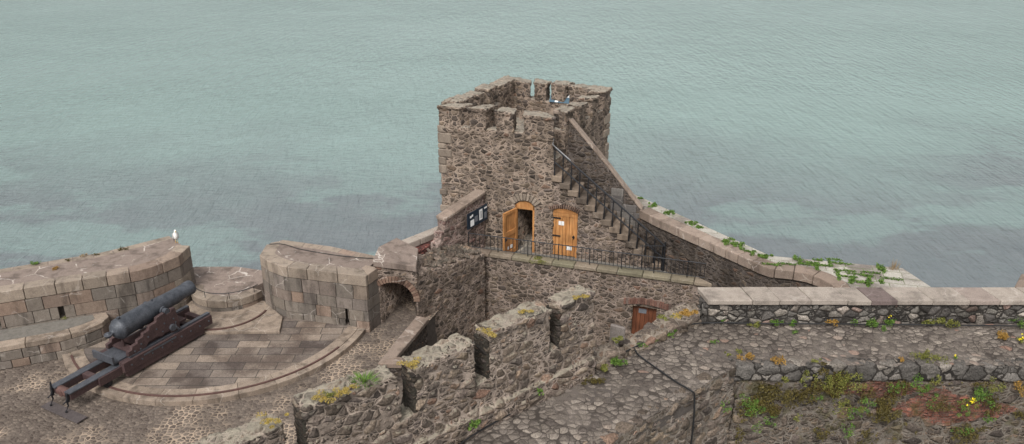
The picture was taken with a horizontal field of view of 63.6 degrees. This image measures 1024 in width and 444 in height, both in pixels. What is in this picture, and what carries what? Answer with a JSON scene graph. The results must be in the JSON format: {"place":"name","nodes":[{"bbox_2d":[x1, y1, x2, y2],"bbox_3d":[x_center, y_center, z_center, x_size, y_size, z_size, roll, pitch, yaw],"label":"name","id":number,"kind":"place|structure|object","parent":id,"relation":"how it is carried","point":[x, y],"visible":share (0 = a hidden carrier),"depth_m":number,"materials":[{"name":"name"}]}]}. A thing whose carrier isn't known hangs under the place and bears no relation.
{"place":"outdoors","nodes":[
{"label":"outdoors","id":0,"kind":"place"},
{"bbox_2d":[0,292,438,443],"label":"ground","id":1,"kind":"structure","parent":0,"point":[25,417],"depth_m":23.51,"materials":[{"name":"grey stone"}]},
{"bbox_2d":[401,316,436,402],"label":"terrain","id":2,"kind":"structure","parent":0,"point":[431,329],"depth_m":28.66,"materials":[{"name":"grey stone"}]},
{"bbox_2d":[0,312,109,369],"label":"gun step","id":3,"kind":"object","parent":2,"relation":"on","point":[34,344],"visible":0.92,"depth_m":25.84,"materials":[{"name":"stone"}]},
{"bbox_2d":[0,236,195,329],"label":"gun battery parapet","id":4,"kind":"structure","parent":2,"relation":"on","point":[114,284],"depth_m":26.95,"materials":[{"name":"stone"}]},
{"bbox_2d":[172,230,178,242],"bbox_3d":[-11.779,0.485,28.896,0.209,0.508,0.311,-15,27,-32],"label":"seagull","id":5,"kind":"object","parent":4,"relation":"on","point":[175,236],"visible":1,"depth_m":28.82,"materials":[{"name":"white"}]},
{"bbox_2d":[62,297,365,405],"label":"gun platform","id":6,"kind":"structure","parent":2,"relation":"on","point":[260,347],"depth_m":25.64,"materials":[{"name":"stone"}]},
{"bbox_2d":[41,280,212,423],"bbox_3d":[-11.492,3.668,24.994,1.665,1.915,5.320,12,26,26],"label":"cannon","id":7,"kind":"object","parent":6,"relation":"on","point":[168,329],"visible":1,"depth_m":24.96,"materials":[{"name":"metal"}]},
{"bbox_2d":[191,267,264,311],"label":"embrasure sill","id":8,"kind":"structure","parent":2,"relation":"on","point":[210,280],"depth_m":29.04,"materials":[{"name":"stone"}]},
{"bbox_2d":[196,284,257,298],"bbox_3d":[-10.015,2.400,28.551,2.295,0.231,0.752,0,23,0],"label":"sill rail","id":9,"kind":"object","parent":8,"relation":"on","point":[225,293],"visible":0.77,"depth_m":28.28,"materials":[{"name":"black metal"}]},
{"bbox_2d":[260,240,380,331],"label":"gun battery parapet","id":10,"kind":"structure","parent":2,"relation":"on","point":[304,284],"depth_m":27.48,"materials":[{"name":"stone"}]},
{"bbox_2d":[273,243,373,258],"bbox_3d":[-6.506,1.013,28.274,4.168,0.021,0.228,8,24,17],"label":"cable","id":11,"kind":"object","parent":10,"relation":"on","point":[321,252],"visible":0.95,"depth_m":28.17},
{"bbox_2d":[402,226,437,291],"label":"curtain wall","id":12,"kind":"structure","parent":2,"relation":"on","point":[421,241],"depth_m":30.20,"materials":[{"name":"beige stone"}]},
{"bbox_2d":[373,238,485,341],"bbox_3d":[-3.082,3.317,30.160,2.318,6.390,5.110,15,27,32],"label":"arched gateway","id":13,"kind":"object","parent":2,"relation":"on","point":[448,282],"visible":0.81,"depth_m":28.90,"materials":[{"name":"stone"}]},
{"bbox_2d":[0,0,1023,287],"bbox_3d":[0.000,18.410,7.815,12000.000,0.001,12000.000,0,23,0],"label":"sea","id":14,"kind":"structure","parent":0,"point":[246,132],"depth_m":72.94,"materials":[{"name":"liquid"}]},
{"bbox_2d":[436,75,612,254],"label":"sea tower","id":15,"kind":"structure","parent":14,"relation":"in","point":[496,138],"depth_m":30.91,"materials":[{"name":"stone"}]},
{"bbox_2d":[503,207,516,251],"bbox_3d":[-0.043,0.394,31.012,0.150,1.760,0.800,17,28,35],"label":"door leaf","id":16,"kind":"structure","parent":15,"relation":"in","point":[509,217],"depth_m":30.97,"materials":[{"name":"brown wood"}]},
{"bbox_2d":[549,93,569,103],"bbox_3d":[2.056,-4.736,33.927,1.001,1.215,0.409,9,24,19],"label":"information board","id":17,"kind":"object","parent":15,"relation":"attached to","point":[567,100],"visible":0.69,"depth_m":33.67,"materials":[{"name":"paper"}]},
{"bbox_2d":[634,194,929,287],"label":"curtain wall","id":18,"kind":"structure","parent":14,"relation":"in","point":[727,265],"depth_m":27.47,"materials":[{"name":"stone"}]},
{"bbox_2d":[648,202,657,206],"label":"weed","id":19,"kind":"object","parent":18,"relation":"on","point":[654,204],"visible":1,"depth_m":30.86,"materials":[{"name":"green plant"}]},
{"bbox_2d":[663,209,674,214],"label":"weed","id":20,"kind":"object","parent":18,"relation":"on","point":[668,212],"visible":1,"depth_m":30.21,"materials":[{"name":"green plant"}]},
{"bbox_2d":[684,220,697,225],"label":"weed","id":21,"kind":"object","parent":18,"relation":"on","point":[692,223],"visible":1,"depth_m":29.31,"materials":[{"name":"green plant"}]},
{"bbox_2d":[721,237,734,242],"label":"weed","id":22,"kind":"object","parent":18,"relation":"on","point":[724,240],"visible":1,"depth_m":27.89,"materials":[{"name":"green plant"}]},
{"bbox_2d":[723,241,744,250],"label":"weed","id":23,"kind":"object","parent":18,"relation":"on","point":[735,243],"visible":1,"depth_m":27.59,"materials":[{"name":"green plant"}]},
{"bbox_2d":[744,249,755,255],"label":"weed","id":24,"kind":"object","parent":18,"relation":"on","point":[752,252],"visible":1,"depth_m":27.09,"materials":[{"name":"green plant"}]},
{"bbox_2d":[757,253,773,258],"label":"weed","id":25,"kind":"object","parent":18,"relation":"on","point":[762,256],"visible":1,"depth_m":26.78,"materials":[{"name":"green plant"}]},
{"bbox_2d":[761,255,903,286],"bbox_3d":[9.975,1.491,25.878,4.243,0.094,1.869,7,24,15],"label":"ground cover","id":26,"kind":"object","parent":18,"relation":"on","point":[852,280],"visible":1,"depth_m":25.85,"materials":[{"name":"green plant"}]},
{"bbox_2d":[889,259,902,269],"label":"grass tuft","id":27,"kind":"object","parent":18,"relation":"on","point":[894,267],"visible":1,"depth_m":25.93,"materials":[{"name":"beige plant"}]},
{"bbox_2d":[484,245,665,319],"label":"terrace","id":28,"kind":"structure","parent":0,"point":[523,249],"depth_m":31.22,"materials":[{"name":"stone"}]},
{"bbox_2d":[430,190,485,250],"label":"terrace end wall","id":29,"kind":"structure","parent":28,"relation":"on","point":[451,229],"depth_m":30.52,"materials":[{"name":"brown stone"}]},
{"bbox_2d":[467,204,487,229],"bbox_3d":[-1.300,-0.198,30.997,0.036,0.729,1.094,19,29,37],"label":"information board","id":30,"kind":"object","parent":29,"relation":"attached to","point":[476,217],"visible":1,"depth_m":30.96,"materials":[{"name":"paper"}]},
{"bbox_2d":[553,108,642,231],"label":"stair parapet","id":31,"kind":"structure","parent":28,"relation":"on","point":[586,156],"depth_m":30.60,"materials":[{"name":"stone"}]},
{"bbox_2d":[549,168,660,269],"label":"stone staircase","id":32,"kind":"structure","parent":28,"relation":"on","point":[579,222],"depth_m":30.44,"materials":[{"name":"stone"}]},
{"bbox_2d":[552,212,575,256],"bbox_3d":[1.908,0.465,30.919,0.989,1.722,0.090,7,24,17],"label":"door","id":33,"kind":"structure","parent":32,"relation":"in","point":[564,229],"depth_m":30.87,"materials":[{"name":"brown wood"}]},
{"bbox_2d":[552,139,664,270],"bbox_3d":[3.484,-0.599,29.846,4.281,4.618,0.074,7,24,16],"label":"stair railing","id":34,"kind":"object","parent":32,"relation":"on","point":[605,194],"visible":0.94,"depth_m":29.84,"materials":[{"name":"black metal"}]},
{"bbox_2d":[638,242,665,270],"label":"iron gate","id":35,"kind":"structure","parent":28,"relation":"on","point":[655,256],"depth_m":29.85,"materials":[{"name":"black metal"}]},
{"bbox_2d":[462,323,1023,443],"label":"path","id":36,"kind":"structure","parent":0,"point":[573,416],"depth_m":18.48,"materials":[{"name":"grey stone"}]},
{"bbox_2d":[581,375,605,384],"bbox_3d":[1.730,3.339,17.596,0.558,0.067,0.455,0,23,0],"label":"moss cushion","id":37,"kind":"object","parent":36,"relation":"on","point":[598,380],"visible":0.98,"depth_m":17.52,"materials":[{"name":"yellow plant"}]},
{"bbox_2d":[595,362,608,371],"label":"weed","id":38,"kind":"object","parent":36,"relation":"on","point":[604,368],"visible":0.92,"depth_m":17.85,"materials":[{"name":"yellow plant"}]},
{"bbox_2d":[610,356,627,365],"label":"weed","id":39,"kind":"object","parent":36,"relation":"on","point":[617,361],"visible":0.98,"depth_m":18.03,"materials":[{"name":"green plant"}]},
{"bbox_2d":[459,322,1023,443],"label":"cable","id":40,"kind":"object","parent":36,"relation":"on","point":[472,435],"visible":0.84,"depth_m":19.65,"materials":[{"name":"black rubber"}]},
{"bbox_2d":[747,321,760,327],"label":"weed","id":41,"kind":"object","parent":36,"relation":"on","point":[755,324],"visible":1,"depth_m":19.65,"materials":[{"name":"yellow plant"}]},
{"bbox_2d":[769,319,783,325],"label":"weed","id":42,"kind":"object","parent":36,"relation":"on","point":[773,321],"visible":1,"depth_m":19.75,"materials":[{"name":"green plant"}]},
{"bbox_2d":[770,355,785,364],"bbox_3d":[5.879,3.036,18.226,0.340,0.134,0.349,0,23,0],"label":"moss cushion","id":43,"kind":"object","parent":36,"relation":"on","point":[773,358],"visible":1,"depth_m":18.23,"materials":[{"name":"orange plant"}]},
{"bbox_2d":[788,319,796,326],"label":"weed","id":44,"kind":"object","parent":36,"relation":"on","point":[793,321],"visible":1,"depth_m":19.71,"materials":[{"name":"green plant"}]},
{"bbox_2d":[825,319,838,325],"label":"weed","id":45,"kind":"object","parent":36,"relation":"on","point":[834,321],"visible":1,"depth_m":19.77,"materials":[{"name":"orange plant"}]},
{"bbox_2d":[850,317,886,330],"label":"weed","id":46,"kind":"object","parent":36,"relation":"on","point":[875,322],"visible":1,"depth_m":19.63,"materials":[{"name":"green plant"}]},
{"bbox_2d":[884,315,896,327],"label":"weed","id":47,"kind":"object","parent":36,"relation":"on","point":[890,322],"visible":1,"depth_m":19.76,"materials":[{"name":"green plant"}]},
{"bbox_2d":[921,319,935,323],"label":"weed","id":48,"kind":"object","parent":36,"relation":"on","point":[929,322],"visible":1,"depth_m":19.74,"materials":[{"name":"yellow plant"}]},
{"bbox_2d":[909,350,950,363],"bbox_3d":[9.274,2.965,18.328,0.832,0.187,0.497,0,23,0],"label":"weed","id":49,"kind":"object","parent":36,"relation":"on","point":[924,356],"visible":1,"depth_m":18.32,"materials":[{"name":"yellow plant"}]},
{"bbox_2d":[936,317,959,327],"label":"weed","id":50,"kind":"object","parent":36,"relation":"on","point":[943,321],"visible":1,"depth_m":19.69,"materials":[{"name":"green plant"}]},
{"bbox_2d":[997,329,1008,339],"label":"moss cushion","id":51,"kind":"object","parent":36,"relation":"on","point":[1004,335],"visible":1,"depth_m":19.13,"materials":[{"name":"orange plant"}]},
{"bbox_2d":[1016,334,1023,343],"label":"weed","id":52,"kind":"object","parent":36,"relation":"on","point":[1020,339],"visible":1,"depth_m":19.02,"materials":[{"name":"yellow plant"}]},
{"bbox_2d":[1015,274,1023,287],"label":"distant parapet","id":53,"kind":"structure","parent":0,"point":[1020,282],"depth_m":25.10,"materials":[{"name":"stone"}]},
{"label":"courtyard","id":54,"kind":"structure","parent":0,"visible":0},
{"bbox_2d":[193,284,596,443],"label":"crenellated wall","id":55,"kind":"structure","parent":54,"relation":"on","point":[451,389],"depth_m":15.37,"materials":[{"name":"grey stone"}]},
{"bbox_2d":[255,411,288,428],"bbox_3d":[-3.896,3.135,13.200,0.526,0.040,0.445,7,24,17],"label":"moss cushion","id":56,"kind":"object","parent":55,"relation":"on","point":[273,419],"visible":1,"depth_m":13.16,"materials":[{"name":"yellow plant"}]},
{"bbox_2d":[311,389,342,403],"bbox_3d":[-3.051,2.870,13.569,0.469,0.042,0.343,7,24,17],"label":"moss cushion","id":57,"kind":"object","parent":55,"relation":"on","point":[322,398],"visible":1,"depth_m":13.54,"materials":[{"name":"yellow plant"}]},
{"bbox_2d":[323,391,335,397],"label":"moss cushion","id":58,"kind":"object","parent":55,"relation":"on","point":[329,395],"visible":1,"depth_m":13.60,"materials":[{"name":"yellow plant"}]},
{"bbox_2d":[332,383,358,395],"bbox_3d":[-2.749,2.781,13.728,0.450,0.042,0.299,-11,25,-23],"label":"moss cushion","id":59,"kind":"object","parent":55,"relation":"on","point":[344,391],"visible":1,"depth_m":13.71,"materials":[{"name":"yellow plant"}]},
{"bbox_2d":[349,370,381,388],"bbox_3d":[-2.483,2.675,13.934,0.622,0.066,0.719,-6,24,-14],"label":"grass tuft","id":60,"kind":"object","parent":55,"relation":"on","point":[368,377],"visible":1,"depth_m":14.01,"materials":[{"name":"green plant"}]},
{"bbox_2d":[396,357,420,369],"bbox_3d":[-1.820,2.479,14.516,0.433,0.040,0.423,0,23,0],"label":"moss cushion","id":61,"kind":"object","parent":55,"relation":"on","point":[411,363],"visible":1,"depth_m":14.50,"materials":[{"name":"yellow plant"}]},
{"bbox_2d":[468,418,480,430],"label":"weed","id":62,"kind":"object","parent":55,"relation":"on","point":[476,423],"visible":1,"depth_m":15.70,"materials":[{"name":"green plant"}]},
{"bbox_2d":[476,327,496,337],"bbox_3d":[-0.436,2.042,15.398,0.496,0.035,0.249,21,31,40],"label":"moss cushion","id":63,"kind":"object","parent":55,"relation":"on","point":[492,334],"visible":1,"depth_m":15.36,"materials":[{"name":"yellow plant"}]},
{"bbox_2d":[517,309,533,313],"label":"moss cushion","id":64,"kind":"object","parent":55,"relation":"on","point":[523,310],"visible":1,"depth_m":16.10,"materials":[{"name":"yellow plant"}]},
{"bbox_2d":[573,294,589,299],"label":"moss cushion","id":65,"kind":"object","parent":55,"relation":"on","point":[583,295],"visible":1,"depth_m":16.76,"materials":[{"name":"yellow plant"}]},
{"bbox_2d":[378,316,428,381],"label":"stairwell parapet","id":66,"kind":"structure","parent":54,"relation":"on","point":[412,338],"depth_m":25.89,"materials":[{"name":"brown stone"}]},
{"bbox_2d":[474,247,711,347],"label":"terrace wall","id":67,"kind":"structure","parent":54,"relation":"on","point":[623,296],"depth_m":29.92,"materials":[{"name":"stone"}]},
{"bbox_2d":[530,256,548,264],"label":"weed","id":68,"kind":"object","parent":67,"relation":"on","point":[538,260],"visible":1,"depth_m":29.95,"materials":[{"name":"plant"}]},
{"bbox_2d":[468,227,705,277],"bbox_3d":[2.765,1.053,29.959,8.972,0.650,0.868,7,24,16],"label":"terrace railing","id":69,"kind":"object","parent":67,"relation":"on","point":[621,266],"visible":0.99,"depth_m":29.53,"materials":[{"name":"black metal"}]},
{"bbox_2d":[631,306,656,330],"bbox_3d":[4.781,3.877,29.985,0.869,2.029,0.060,7,24,16],"label":"door","id":70,"kind":"structure","parent":67,"relation":"in","point":[637,320],"depth_m":29.78,"materials":[{"name":"brown wood"}]},
{"bbox_2d":[582,323,1023,443],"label":"retaining wall","id":71,"kind":"structure","parent":54,"relation":"on","point":[714,423],"depth_m":18.49,"materials":[{"name":"grey stone"}]},
{"bbox_2d":[593,340,625,372],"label":"ruined wall","id":72,"kind":"structure","parent":71,"relation":"on","point":[612,349],"depth_m":18.29,"materials":[{"name":"grey stone"}]},
{"bbox_2d":[611,335,623,343],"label":"moss cushion","id":73,"kind":"object","parent":72,"relation":"on","point":[619,338],"visible":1,"depth_m":18.48,"materials":[{"name":"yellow plant"}]},
{"bbox_2d":[620,303,701,357],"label":"ruined wall","id":74,"kind":"structure","parent":71,"relation":"on","point":[655,331],"depth_m":19.23,"materials":[{"name":"brown stone"}]},
{"bbox_2d":[609,323,625,346],"bbox_3d":[2.436,2.781,19.119,0.351,0.939,0.124,7,24,15],"label":"standing stone","id":75,"kind":"object","parent":74,"relation":"on","point":[616,331],"visible":0.48,"depth_m":18.95,"materials":[{"name":"grey stone"}]},
{"bbox_2d":[657,314,673,320],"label":"moss cushion","id":76,"kind":"object","parent":74,"relation":"on","point":[660,317],"visible":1,"depth_m":18.79,"materials":[{"name":"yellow plant"}]},
{"bbox_2d":[670,312,682,318],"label":"moss cushion","id":77,"kind":"object","parent":74,"relation":"on","point":[677,316],"visible":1,"depth_m":18.83,"materials":[{"name":"yellow plant"}]},
{"bbox_2d":[679,308,698,316],"bbox_3d":[4.014,2.043,18.806,0.473,0.082,0.321,-12,26,-26],"label":"moss cushion","id":78,"kind":"object","parent":74,"relation":"on","point":[685,312],"visible":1,"depth_m":18.76,"materials":[{"name":"orange plant"}]},
{"bbox_2d":[635,350,694,443],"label":"cable","id":79,"kind":"object","parent":71,"relation":"attached to","point":[669,377],"visible":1,"depth_m":17.53,"materials":[{"name":"black rubber"}]},
{"bbox_2d":[720,400,731,412],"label":"wall plant","id":80,"kind":"object","parent":71,"relation":"attached to","point":[725,408],"depth_m":18.27,"materials":[{"name":"green plant"}]},
{"bbox_2d":[736,352,754,359],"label":"weed","id":81,"kind":"object","parent":71,"relation":"on","point":[747,355],"visible":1,"depth_m":18.35,"materials":[{"name":"orange plant"}]},
{"bbox_2d":[738,393,765,433],"bbox_3d":[5.348,4.280,18.445,0.645,0.882,0.318,4,23,8],"label":"wall plant","id":82,"kind":"object","parent":71,"relation":"attached to","point":[755,406],"depth_m":18.43,"materials":[{"name":"green plant"}]},
{"bbox_2d":[736,387,800,420],"bbox_3d":[5.740,4.004,18.462,1.450,0.844,0.347,0,23,0],"label":"moss pad","id":83,"kind":"object","parent":71,"relation":"attached to","point":[769,406],"visible":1,"depth_m":18.45,"materials":[{"name":"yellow plant"}]},
{"bbox_2d":[799,370,817,387],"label":"wall plant","id":84,"kind":"object","parent":71,"relation":"attached to","point":[807,372],"depth_m":18.19,"materials":[{"name":"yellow plant"}]},
{"bbox_2d":[799,361,850,404],"bbox_3d":[6.928,3.566,18.237,1.155,0.938,0.374,0,23,0],"label":"moss pad","id":85,"kind":"object","parent":71,"relation":"attached to","point":[814,390],"visible":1,"depth_m":18.23,"materials":[{"name":"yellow plant"}]},
{"bbox_2d":[820,370,848,396],"bbox_3d":[7.128,3.565,18.174,0.649,0.637,0.238,-3,23,-6],"label":"wall plant","id":86,"kind":"object","parent":71,"relation":"attached to","point":[830,384],"depth_m":18.17,"materials":[{"name":"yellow plant"}]},
{"bbox_2d":[831,390,864,419],"bbox_3d":[7.497,4.058,18.426,0.766,0.737,0.297,0,23,0],"label":"wall plant","id":87,"kind":"object","parent":71,"relation":"attached to","point":[848,401],"depth_m":18.43,"materials":[{"name":"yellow plant"}]},
{"bbox_2d":[841,423,854,437],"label":"wall plant","id":88,"kind":"object","parent":71,"relation":"attached to","point":[844,429],"depth_m":18.74,"materials":[{"name":"green plant"}]},
{"bbox_2d":[838,372,866,392],"bbox_3d":[7.515,3.547,18.197,0.644,0.446,0.205,0,23,0],"label":"wall plant","id":89,"kind":"object","parent":71,"relation":"attached to","point":[855,385],"depth_m":18.19,"materials":[{"name":"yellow plant"}]},
{"bbox_2d":[847,406,863,419],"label":"wall plant","id":90,"kind":"object","parent":71,"relation":"attached to","point":[854,410],"depth_m":18.52,"materials":[{"name":"green plant"}]},
{"bbox_2d":[697,287,1023,323],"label":"walk parapet","id":91,"kind":"structure","parent":71,"relation":"on","point":[966,305],"depth_m":19.80,"materials":[{"name":"grey stone"}]},
{"bbox_2d":[860,396,876,413],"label":"wall plant","id":92,"kind":"object","parent":71,"relation":"attached to","point":[864,402],"depth_m":18.42,"materials":[{"name":"green plant"}]},
{"bbox_2d":[735,381,1023,443],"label":"creeping plants","id":93,"kind":"object","parent":71,"relation":"attached to","point":[937,407],"visible":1,"depth_m":18.54,"materials":[{"name":"green plant"}]},
{"bbox_2d":[860,386,900,420],"bbox_3d":[8.216,4.056,18.417,0.935,0.784,0.306,0,23,0],"label":"moss pad","id":94,"kind":"object","parent":71,"relation":"attached to","point":[882,410],"visible":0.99,"depth_m":18.41,"materials":[{"name":"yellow plant"}]},
{"bbox_2d":[888,381,905,393],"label":"wall plant","id":95,"kind":"object","parent":71,"relation":"attached to","point":[891,388],"depth_m":18.24,"materials":[{"name":"green plant"}]},
{"bbox_2d":[888,379,911,395],"bbox_3d":[8.611,3.656,18.265,0.562,0.389,0.162,0,23,0],"label":"moss pad","id":96,"kind":"object","parent":71,"relation":"attached to","point":[904,391],"visible":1,"depth_m":18.26,"materials":[{"name":"green plant"}]},
{"bbox_2d":[910,373,923,391],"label":"wall plant","id":97,"kind":"object","parent":71,"relation":"attached to","point":[920,379],"depth_m":18.22,"materials":[{"name":"green plant"}]},
{"bbox_2d":[917,383,938,408],"bbox_3d":[9.243,3.851,18.350,0.494,0.559,0.219,9,25,20],"label":"wall plant","id":98,"kind":"object","parent":71,"relation":"attached to","point":[929,388],"depth_m":18.32,"materials":[{"name":"green plant"}]},
{"bbox_2d":[930,374,940,385],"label":"wall plant","id":99,"kind":"object","parent":71,"relation":"attached to","point":[938,381],"depth_m":18.19,"materials":[{"name":"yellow plant"}]},
{"bbox_2d":[950,427,974,435],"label":"wall plant","id":100,"kind":"object","parent":71,"relation":"attached to","point":[964,432],"depth_m":18.71,"materials":[{"name":"green plant"}]},
{"bbox_2d":[957,398,971,415],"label":"wall plant","id":101,"kind":"object","parent":71,"relation":"attached to","point":[963,409],"depth_m":18.48,"materials":[{"name":"green plant"}]},
{"bbox_2d":[962,397,978,409],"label":"wall plant","id":102,"kind":"object","parent":71,"relation":"attached to","point":[973,401],"depth_m":18.40,"materials":[{"name":"yellow plant"}]},
{"bbox_2d":[973,386,995,407],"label":"wall plant","id":103,"kind":"object","parent":71,"relation":"attached to","point":[976,392],"depth_m":18.34,"materials":[{"name":"green plant"}]},
{"bbox_2d":[983,412,996,423],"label":"wall plant","id":104,"kind":"object","parent":71,"relation":"attached to","point":[989,418],"depth_m":18.60,"materials":[{"name":"green plant"}]},
{"bbox_2d":[981,393,1001,414],"bbox_3d":[10.700,4.057,18.423,0.471,0.475,0.197,0,23,0],"label":"moss pad","id":105,"kind":"object","parent":71,"relation":"attached to","point":[996,409],"visible":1,"depth_m":18.42,"materials":[{"name":"green plant"}]},
{"bbox_2d":[988,376,1005,392],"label":"wall plant","id":106,"kind":"object","parent":71,"relation":"attached to","point":[995,390],"depth_m":18.25,"materials":[{"name":"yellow plant"}]},
{"bbox_2d":[1008,318,1023,328],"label":"weed","id":107,"kind":"object","parent":71,"relation":"on","point":[1020,323],"visible":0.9,"depth_m":19.69,"materials":[{"name":"green plant"}]},
{"bbox_2d":[1013,380,1023,396],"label":"wall plant","id":108,"kind":"object","parent":71,"relation":"attached to","point":[1019,383],"depth_m":18.26,"materials":[{"name":"orange plant"}]}
]}

